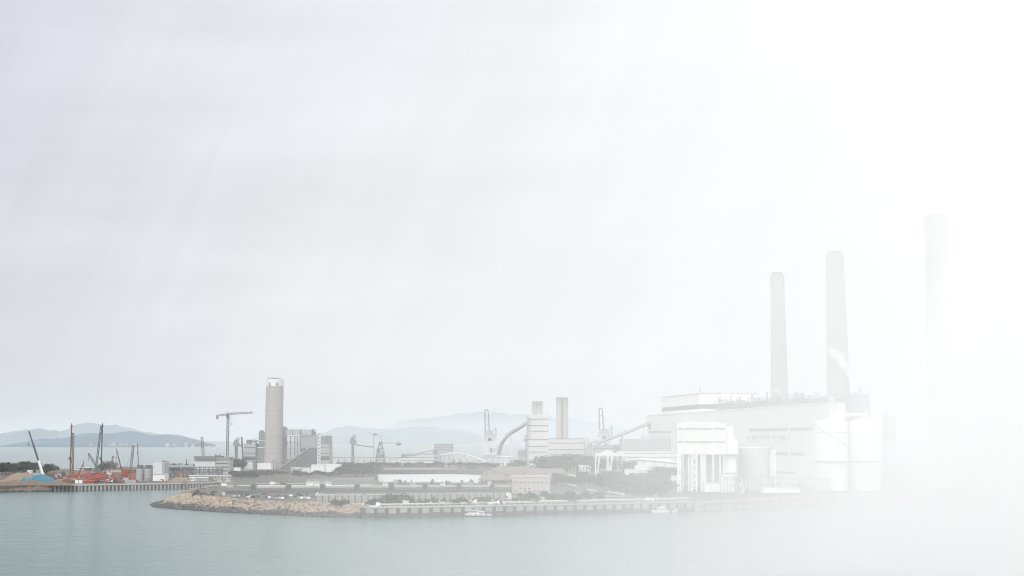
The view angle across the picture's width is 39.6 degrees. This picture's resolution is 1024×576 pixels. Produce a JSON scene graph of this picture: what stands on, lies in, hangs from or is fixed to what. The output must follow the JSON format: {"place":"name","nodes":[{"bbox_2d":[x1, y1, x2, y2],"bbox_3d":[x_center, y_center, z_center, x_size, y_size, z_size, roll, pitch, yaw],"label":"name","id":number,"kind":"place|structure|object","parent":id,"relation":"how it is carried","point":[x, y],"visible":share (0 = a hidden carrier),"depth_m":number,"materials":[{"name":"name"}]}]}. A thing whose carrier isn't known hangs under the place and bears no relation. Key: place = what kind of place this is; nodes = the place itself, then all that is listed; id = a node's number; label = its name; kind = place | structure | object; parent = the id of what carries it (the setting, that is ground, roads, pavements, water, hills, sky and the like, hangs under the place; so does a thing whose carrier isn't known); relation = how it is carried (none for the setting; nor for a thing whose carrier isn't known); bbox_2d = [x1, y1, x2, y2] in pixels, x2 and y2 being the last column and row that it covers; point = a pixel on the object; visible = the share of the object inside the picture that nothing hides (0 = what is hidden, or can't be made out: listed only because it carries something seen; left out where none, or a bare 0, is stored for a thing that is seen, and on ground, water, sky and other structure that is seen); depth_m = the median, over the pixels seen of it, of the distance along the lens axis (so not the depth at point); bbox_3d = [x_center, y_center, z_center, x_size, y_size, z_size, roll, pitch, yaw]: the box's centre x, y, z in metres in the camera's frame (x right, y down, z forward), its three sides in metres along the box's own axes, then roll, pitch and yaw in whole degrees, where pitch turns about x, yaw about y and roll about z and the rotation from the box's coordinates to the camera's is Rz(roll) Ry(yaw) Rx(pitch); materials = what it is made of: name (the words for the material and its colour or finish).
{"place":"outdoors","nodes":[
{"label":"outdoors","id":0,"kind":"place"},
{"bbox_2d":[0,428,59,444],"bbox_3d":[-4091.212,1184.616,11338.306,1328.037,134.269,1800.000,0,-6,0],"label":"hill","id":1,"kind":"structure","parent":0,"point":[12,437],"depth_m":10990.94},
{"bbox_2d":[0,431,214,446],"bbox_3d":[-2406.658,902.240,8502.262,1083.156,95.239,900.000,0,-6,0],"label":"hill","id":2,"kind":"structure","parent":0,"point":[130,438],"depth_m":8202.82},
{"bbox_2d":[57,423,159,437],"bbox_3d":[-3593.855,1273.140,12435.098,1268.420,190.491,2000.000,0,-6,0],"label":"hill","id":3,"kind":"structure","parent":0,"point":[83,428],"depth_m":12167.11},
{"bbox_2d":[170,500,334,515],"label":"ground slope","id":4,"kind":"structure","parent":0,"point":[257,509],"depth_m":816.29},
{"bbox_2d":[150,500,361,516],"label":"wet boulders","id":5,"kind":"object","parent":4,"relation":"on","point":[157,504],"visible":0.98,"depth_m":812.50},
{"bbox_2d":[160,493,361,513],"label":"boulder armour","id":6,"kind":"object","parent":4,"relation":"on","point":[212,504],"visible":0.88,"depth_m":821.30,"materials":[{"name":"beige stone"}]},
{"bbox_2d":[307,477,373,482],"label":"bank wall","id":7,"kind":"structure","parent":0,"point":[335,480],"depth_m":1236.33,"materials":[{"name":"concrete"}]},
{"bbox_2d":[317,426,492,442],"bbox_3d":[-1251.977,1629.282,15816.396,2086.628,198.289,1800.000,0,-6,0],"label":"hill","id":8,"kind":"structure","parent":0,"point":[412,434],"depth_m":15195.91,"materials":[{"name":"grey"}]},
{"bbox_2d":[201,491,625,493],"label":"road","id":9,"kind":"structure","parent":0,"point":[421,493],"depth_m":997.40,"materials":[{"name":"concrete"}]},
{"bbox_2d":[378,474,503,482],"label":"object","id":10,"kind":"structure","parent":0,"point":[422,477],"depth_m":1569.27,"materials":[{"name":"white metal"}]},
{"bbox_2d":[0,440,1023,575],"bbox_3d":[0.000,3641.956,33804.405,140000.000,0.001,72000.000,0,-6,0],"label":"sea","id":11,"kind":"structure","parent":0,"point":[100,533],"depth_m":612.65,"materials":[{"name":"teal liquid"}]},
{"bbox_2d":[332,457,498,463],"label":"jetty","id":12,"kind":"object","parent":11,"relation":"in","point":[364,458],"visible":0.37,"depth_m":2433.07,"materials":[{"name":"concrete"}]},
{"bbox_2d":[465,510,491,516],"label":"launch boat","id":13,"kind":"object","parent":11,"relation":"on","point":[474,513],"visible":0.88,"depth_m":778.86,"materials":[{"name":"white paint"}]},
{"bbox_2d":[364,499,693,517],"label":"front quay","id":14,"kind":"structure","parent":11,"relation":"in","point":[443,511],"depth_m":795.24,"materials":[{"name":"concrete"}]},
{"bbox_2d":[367,510,694,517],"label":"toe rocks","id":15,"kind":"object","parent":11,"relation":"in","point":[513,514],"visible":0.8,"depth_m":791.38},
{"bbox_2d":[0,462,1023,516],"bbox_3d":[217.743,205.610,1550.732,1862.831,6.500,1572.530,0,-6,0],"label":"ground","id":16,"kind":"structure","parent":0,"point":[988,479],"depth_m":1201.31,"materials":[{"name":"concrete"}]},
{"bbox_2d":[2,462,27,472],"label":"broadleaf tree","id":17,"kind":"object","parent":16,"relation":"on","point":[11,467],"visible":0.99,"depth_m":1488.03,"materials":[{"name":"green plant"}]},
{"bbox_2d":[0,473,55,481],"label":"earth mound","id":18,"kind":"object","parent":16,"relation":"on","point":[18,476],"visible":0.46,"depth_m":1253.74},
{"bbox_2d":[0,482,56,491],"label":"earth bank","id":19,"kind":"structure","parent":16,"relation":"on","point":[38,488],"depth_m":1151.94,"materials":[{"name":"brown soil"}]},
{"bbox_2d":[2,480,74,485],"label":"earth mound","id":20,"kind":"object","parent":16,"relation":"on","point":[48,484],"visible":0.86,"depth_m":1163.47,"materials":[{"name":"brown soil"}]},
{"bbox_2d":[21,474,55,482],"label":"tarpaulin heap","id":21,"kind":"object","parent":16,"relation":"on","point":[42,478],"visible":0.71,"depth_m":1199.18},
{"bbox_2d":[68,423,77,478],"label":"piling rig","id":22,"kind":"object","parent":16,"relation":"on","point":[72,460],"visible":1,"depth_m":1340.25,"materials":[{"name":"brown metal"}]},
{"bbox_2d":[44,470,128,474],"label":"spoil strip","id":23,"kind":"object","parent":16,"relation":"on","point":[68,471],"visible":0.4,"depth_m":1484.48,"materials":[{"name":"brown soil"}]},
{"bbox_2d":[94,423,107,478],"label":"piling rig","id":24,"kind":"object","parent":16,"relation":"on","point":[101,440],"visible":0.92,"depth_m":1340.64,"materials":[{"name":"grey metal"}]},
{"bbox_2d":[136,465,143,480],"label":"cement silo","id":25,"kind":"object","parent":16,"relation":"on","point":[139,472],"visible":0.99,"depth_m":1262.14,"materials":[{"name":"grey metal"}]},
{"bbox_2d":[53,481,228,490],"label":"quay wall","id":26,"kind":"structure","parent":16,"relation":"on","point":[127,486],"depth_m":1193.19,"materials":[{"name":"concrete"}]},
{"bbox_2d":[144,465,151,480],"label":"cement silo","id":27,"kind":"object","parent":16,"relation":"on","point":[148,472],"visible":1,"depth_m":1262.21,"materials":[{"name":"grey metal"}]},
{"bbox_2d":[153,463,168,480],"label":"batching house","id":28,"kind":"structure","parent":16,"relation":"on","point":[158,471],"depth_m":1250.53,"materials":[{"name":"white paint"}]},
{"bbox_2d":[169,459,223,478],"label":"pipe rack","id":29,"kind":"object","parent":16,"relation":"on","point":[177,466],"visible":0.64,"depth_m":1336.65,"materials":[{"name":"grey metal"}]},
{"bbox_2d":[189,475,231,479],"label":"shed","id":30,"kind":"structure","parent":16,"relation":"on","point":[216,477],"depth_m":1318.76,"materials":[{"name":"white paint"}]},
{"bbox_2d":[194,454,233,474],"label":"control block","id":31,"kind":"structure","parent":16,"relation":"on","point":[220,460],"depth_m":1489.14,"materials":[{"name":"grey concrete"}]},
{"bbox_2d":[216,412,251,456],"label":"tower crane","id":32,"kind":"object","parent":16,"relation":"on","point":[226,415],"visible":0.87,"depth_m":1551.91,"materials":[{"name":"grey metal"}]},
{"bbox_2d":[244,430,264,462],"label":"boiler block","id":33,"kind":"structure","parent":16,"relation":"on","point":[254,452],"depth_m":1816.12,"materials":[{"name":"grey metal"}]},
{"bbox_2d":[206,495,314,502],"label":"verge","id":34,"kind":"structure","parent":16,"relation":"on","point":[290,499],"depth_m":895.97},
{"bbox_2d":[257,463,272,468],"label":"pump house","id":35,"kind":"structure","parent":16,"relation":"on","point":[264,465],"depth_m":1687.06,"materials":[{"name":"white paint"}]},
{"bbox_2d":[264,378,283,468],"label":"chimney","id":36,"kind":"object","parent":16,"relation":"on","point":[273,447],"visible":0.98,"depth_m":1813.27,"materials":[{"name":"concrete"}]},
{"bbox_2d":[283,436,300,468],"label":"support structure","id":37,"kind":"object","parent":16,"relation":"on","point":[296,463],"visible":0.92,"depth_m":1819.06,"materials":[{"name":"grey metal"}]},
{"bbox_2d":[283,426,311,435],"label":"exhaust duct bridge","id":38,"kind":"structure","parent":37,"relation":"on","point":[286,431],"depth_m":1820.65,"materials":[{"name":"grey metal"}]},
{"bbox_2d":[278,447,310,468],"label":"inclined conveyor","id":39,"kind":"object","parent":16,"relation":"on","point":[296,457],"visible":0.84,"depth_m":1791.73,"materials":[{"name":"grey metal"}]},
{"bbox_2d":[300,429,317,467],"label":"boiler block","id":40,"kind":"structure","parent":16,"relation":"on","point":[310,458],"depth_m":1819.41,"materials":[{"name":"grey metal"}]},
{"bbox_2d":[317,433,321,464],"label":"stair tower","id":41,"kind":"structure","parent":16,"relation":"on","point":[319,450],"depth_m":1817.86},
{"bbox_2d":[321,436,332,464],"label":"boiler block","id":42,"kind":"structure","parent":16,"relation":"on","point":[326,449],"depth_m":1819.71,"materials":[{"name":"grey metal"}]},
{"bbox_2d":[349,435,374,462],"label":"column unloader","id":43,"kind":"structure","parent":16,"relation":"on","point":[352,441],"depth_m":2036.33,"materials":[{"name":"grey metal"}]},
{"bbox_2d":[218,482,511,486],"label":"verge","id":44,"kind":"structure","parent":16,"relation":"on","point":[381,483],"depth_m":1174.52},
{"bbox_2d":[224,489,510,493],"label":"retaining wall","id":45,"kind":"structure","parent":16,"relation":"on","point":[347,491],"depth_m":988.46,"materials":[{"name":"concrete"}]},
{"bbox_2d":[250,485,510,487],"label":"pipeline","id":46,"kind":"object","parent":16,"relation":"on","point":[388,485],"visible":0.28,"depth_m":1112.26,"materials":[{"name":"metal"}]},
{"bbox_2d":[251,484,510,489],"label":"belt conveyor","id":47,"kind":"object","parent":16,"relation":"on","point":[358,486],"visible":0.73,"depth_m":1050.02,"materials":[{"name":"grey metal"}]},
{"bbox_2d":[375,434,401,465],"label":"ship unloader","id":48,"kind":"object","parent":16,"relation":"on","point":[381,448],"visible":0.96,"depth_m":1986.82,"materials":[{"name":"grey metal"}]},
{"bbox_2d":[315,493,505,502],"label":"panel wall","id":49,"kind":"structure","parent":16,"relation":"on","point":[365,498],"depth_m":845.38,"materials":[{"name":"concrete"}]},
{"bbox_2d":[401,454,433,464],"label":"turbine shed","id":50,"kind":"structure","parent":16,"relation":"on","point":[417,458],"depth_m":1946.13,"materials":[{"name":"grey metal"}]},
{"bbox_2d":[381,468,457,469],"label":"lagoon wall","id":51,"kind":"structure","parent":16,"relation":"on","point":[420,468],"depth_m":1725.29,"materials":[{"name":"concrete"}]},
{"bbox_2d":[434,444,452,462],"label":"transfer house","id":52,"kind":"structure","parent":16,"relation":"on","point":[442,448],"depth_m":2106.51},
{"bbox_2d":[384,501,533,505],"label":"pipeline","id":53,"kind":"object","parent":16,"relation":"on","point":[460,502],"visible":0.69,"depth_m":810.37,"materials":[{"name":"paint"}]},
{"bbox_2d":[439,452,486,466],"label":"arched conveyor","id":54,"kind":"object","parent":16,"relation":"on","point":[464,454],"visible":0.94,"depth_m":1916.29,"materials":[{"name":"metal"}]},
{"bbox_2d":[483,409,497,457],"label":"ship unloader","id":55,"kind":"object","parent":16,"relation":"on","point":[488,433],"visible":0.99,"depth_m":2087.12,"materials":[{"name":"grey metal"}]},
{"bbox_2d":[495,421,526,466],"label":"curved conveyor","id":56,"kind":"object","parent":16,"relation":"on","point":[500,450],"visible":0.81,"depth_m":1768.46,"materials":[{"name":"metal"}]},
{"bbox_2d":[478,465,571,479],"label":"coal stockpile","id":57,"kind":"object","parent":16,"relation":"on","point":[502,473],"visible":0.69,"depth_m":1422.26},
{"bbox_2d":[526,401,547,465],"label":"transfer tower","id":58,"kind":"structure","parent":16,"relation":"on","point":[537,434],"depth_m":1631.74,"materials":[{"name":"grey metal"}]},
{"bbox_2d":[526,456,557,468],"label":"broadleaf tree","id":59,"kind":"object","parent":16,"relation":"on","point":[541,462],"visible":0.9,"depth_m":1504.17,"materials":[{"name":"green plant"}]},
{"bbox_2d":[556,397,567,437],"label":"twin flue stack","id":60,"kind":"object","parent":16,"relation":"on","point":[561,417],"visible":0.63,"depth_m":1750.13,"materials":[{"name":"concrete"}]},
{"bbox_2d":[548,438,584,469],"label":"turbine shed","id":61,"kind":"structure","parent":16,"relation":"on","point":[561,446],"depth_m":1729.32,"materials":[{"name":"grey metal"}]},
{"bbox_2d":[555,459,579,470],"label":"broadleaf tree","id":62,"kind":"object","parent":16,"relation":"on","point":[568,463],"visible":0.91,"depth_m":1522.50,"materials":[{"name":"green plant"}]},
{"bbox_2d":[583,438,595,455],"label":"plant cluster","id":63,"kind":"object","parent":16,"relation":"on","point":[587,450],"visible":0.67,"depth_m":1706.73,"materials":[{"name":"concrete"}]},
{"bbox_2d":[512,493,682,501],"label":"verge","id":64,"kind":"structure","parent":16,"relation":"on","point":[628,495],"depth_m":911.40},
{"bbox_2d":[512,475,549,492],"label":"beige building","id":65,"kind":"structure","parent":64,"relation":"on","point":[531,483],"depth_m":968.85,"materials":[{"name":"concrete"}]},
{"bbox_2d":[538,497,687,502],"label":"pipeline","id":66,"kind":"object","parent":64,"relation":"on","point":[594,500],"visible":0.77,"depth_m":854.71,"materials":[{"name":"white paint"}]},
{"bbox_2d":[593,472,612,492],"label":"broadleaf tree","id":67,"kind":"object","parent":16,"relation":"on","point":[602,479],"visible":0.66,"depth_m":993.90,"materials":[{"name":"green plant"}]},
{"bbox_2d":[593,445,614,472],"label":"switch house","id":68,"kind":"structure","parent":16,"relation":"on","point":[598,448],"depth_m":1550.08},
{"bbox_2d":[593,457,616,471],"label":"broadleaf tree","id":69,"kind":"object","parent":16,"relation":"on","point":[603,461],"visible":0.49,"depth_m":1459.73,"materials":[{"name":"green plant"}]},
{"bbox_2d":[595,450,623,474],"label":"gantry crane","id":70,"kind":"object","parent":16,"relation":"on","point":[607,453],"visible":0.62,"depth_m":1429.60,"materials":[{"name":"white paint"}]},
{"bbox_2d":[596,422,650,444],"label":"straight conveyor","id":71,"kind":"object","parent":16,"relation":"on","point":[648,424],"visible":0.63,"depth_m":1640.80,"materials":[{"name":"metal"}]},
{"bbox_2d":[618,460,637,471],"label":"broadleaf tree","id":72,"kind":"object","parent":16,"relation":"on","point":[624,465],"visible":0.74,"depth_m":1390.70,"materials":[{"name":"green plant"}]},
{"bbox_2d":[624,465,653,476],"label":"office building","id":73,"kind":"structure","parent":16,"relation":"on","point":[641,469],"depth_m":1339.23,"materials":[{"name":"white paint"}]},
{"bbox_2d":[619,439,670,449],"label":"coal shed","id":74,"kind":"structure","parent":16,"relation":"on","point":[644,444],"depth_m":1491.01,"materials":[{"name":"white paint"}]},
{"bbox_2d":[616,450,680,472],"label":"coal shed","id":75,"kind":"structure","parent":16,"relation":"on","point":[647,453],"depth_m":1440.24,"materials":[{"name":"grey metal"}]},
{"bbox_2d":[625,457,681,476],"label":"coal shed","id":76,"kind":"structure","parent":16,"relation":"on","point":[637,459],"depth_m":1399.68,"materials":[{"name":"grey metal"}]},
{"bbox_2d":[640,458,676,467],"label":"pipe gallery","id":77,"kind":"object","parent":16,"relation":"on","point":[659,461],"visible":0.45,"depth_m":1374.26,"materials":[{"name":"white paint"}]},
{"bbox_2d":[651,476,672,497],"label":"broadleaf tree","id":78,"kind":"object","parent":16,"relation":"on","point":[661,484],"visible":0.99,"depth_m":897.84,"materials":[{"name":"green plant"}]},
{"bbox_2d":[661,467,681,477],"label":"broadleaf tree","id":79,"kind":"object","parent":16,"relation":"on","point":[673,471],"visible":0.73,"depth_m":1243.14,"materials":[{"name":"green plant"}]},
{"bbox_2d":[671,422,738,491],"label":"bunker house","id":80,"kind":"structure","parent":16,"relation":"on","point":[702,439],"depth_m":1009.81,"materials":[{"name":"white paint"}]},
{"bbox_2d":[703,483,719,491],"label":"gate house","id":81,"kind":"structure","parent":16,"relation":"on","point":[711,487],"depth_m":990.78,"materials":[{"name":"white paint"}]},
{"bbox_2d":[720,475,733,492],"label":"filter house","id":82,"kind":"structure","parent":16,"relation":"on","point":[722,483],"depth_m":976.42,"materials":[{"name":"white paint"}]},
{"bbox_2d":[724,476,744,493],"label":"pipe skid","id":83,"kind":"object","parent":16,"relation":"on","point":[742,488],"visible":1,"depth_m":976.10,"materials":[{"name":"white paint"}]},
{"bbox_2d":[647,402,845,485],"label":"power hall","id":84,"kind":"structure","parent":16,"relation":"on","point":[787,432],"depth_m":1221.52,"materials":[{"name":"white paint"}]},
{"bbox_2d":[714,395,760,409],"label":"boiler plant","id":85,"kind":"object","parent":84,"relation":"on","point":[723,406],"visible":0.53,"depth_m":1460.01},
{"bbox_2d":[730,397,756,408],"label":"boiler plant","id":86,"kind":"object","parent":84,"relation":"on","point":[738,404],"visible":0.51,"depth_m":1406.10,"materials":[{"name":"grey metal"}]},
{"bbox_2d":[747,392,793,407],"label":"boiler plant","id":87,"kind":"object","parent":84,"relation":"on","point":[757,403],"visible":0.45,"depth_m":1350.08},
{"bbox_2d":[766,393,789,405],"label":"boiler plant","id":88,"kind":"object","parent":84,"relation":"on","point":[779,402],"visible":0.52,"depth_m":1293.39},
{"bbox_2d":[786,392,849,405],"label":"boiler plant","id":89,"kind":"object","parent":84,"relation":"on","point":[801,399],"visible":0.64,"depth_m":1223.47,"materials":[{"name":"grey metal"}]},
{"bbox_2d":[738,447,769,489],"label":"storage tank","id":90,"kind":"object","parent":16,"relation":"on","point":[754,461],"visible":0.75,"depth_m":1042.03,"materials":[{"name":"metal"}]},
{"bbox_2d":[745,475,771,492],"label":"pipe skid","id":91,"kind":"object","parent":16,"relation":"on","point":[752,486],"visible":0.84,"depth_m":991.34,"materials":[{"name":"white paint"}]},
{"bbox_2d":[770,272,787,400],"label":"chimney","id":92,"kind":"object","parent":16,"relation":"on","point":[779,379],"visible":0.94,"depth_m":1513.65,"materials":[{"name":"concrete"}]},
{"bbox_2d":[762,488,799,492],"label":"pump house","id":93,"kind":"structure","parent":16,"relation":"on","point":[780,490],"depth_m":975.77,"materials":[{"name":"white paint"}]},
{"bbox_2d":[774,476,804,491],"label":"pipe skid","id":94,"kind":"object","parent":16,"relation":"on","point":[789,483],"visible":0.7,"depth_m":1001.15,"materials":[{"name":"white paint"}]},
{"bbox_2d":[695,492,941,510],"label":"quay wall","id":95,"kind":"structure","parent":16,"relation":"on","point":[750,503],"depth_m":933.57,"materials":[{"name":"concrete"}]},
{"bbox_2d":[806,476,831,492],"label":"pipe skid","id":96,"kind":"object","parent":16,"relation":"on","point":[817,484],"visible":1,"depth_m":991.21,"materials":[{"name":"white paint"}]},
{"bbox_2d":[815,415,849,490],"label":"storage silo","id":97,"kind":"object","parent":16,"relation":"on","point":[831,446],"visible":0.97,"depth_m":1033.47,"materials":[{"name":"white paint"}]},
{"bbox_2d":[830,413,868,416],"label":"conveyor bridge","id":98,"kind":"structure","parent":97,"relation":"on","point":[849,414],"depth_m":1051.35,"materials":[{"name":"white paint"}]},
{"bbox_2d":[826,251,849,395],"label":"chimney","id":99,"kind":"object","parent":16,"relation":"on","point":[837,354],"visible":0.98,"depth_m":1346.40,"materials":[{"name":"concrete"}]},
{"bbox_2d":[820,386,868,481],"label":"boiler house","id":100,"kind":"structure","parent":16,"relation":"on","point":[857,405],"depth_m":1226.17,"materials":[{"name":"grey metal"}]},
{"bbox_2d":[849,415,882,490],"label":"storage silo","id":101,"kind":"object","parent":16,"relation":"on","point":[866,461],"visible":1,"depth_m":1033.91,"materials":[{"name":"white paint"}]},
{"bbox_2d":[0,0,1023,439],"label":"sky","id":102,"kind":"structure","parent":0,"point":[390,212],"materials":[{"name":"white"}]},
{"bbox_2d":[383,411,646,440],"bbox_3d":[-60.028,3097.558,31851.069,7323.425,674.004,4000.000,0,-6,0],"label":"distant hill","id":103,"kind":"structure","parent":0,"point":[503,423],"depth_m":30692.43,"materials":[{"name":"grey"}]},
{"bbox_2d":[598,407,611,444],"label":"ship unloader","id":104,"kind":"object","parent":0,"point":[604,431],"visible":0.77,"depth_m":1989.23,"materials":[{"name":"grey metal"}]},
{"bbox_2d":[661,393,758,413],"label":"boiler house","id":105,"kind":"structure","parent":0,"point":[694,402],"depth_m":1508.72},
{"bbox_2d":[771,446,775,487],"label":"stair tower","id":106,"kind":"structure","parent":0,"point":[772,461],"depth_m":1042.28,"materials":[{"name":"metal"}]},
{"bbox_2d":[882,411,895,489],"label":"scaffold tower","id":107,"kind":"structure","parent":0,"point":[889,434],"depth_m":1053.32,"materials":[{"name":"grey metal"}]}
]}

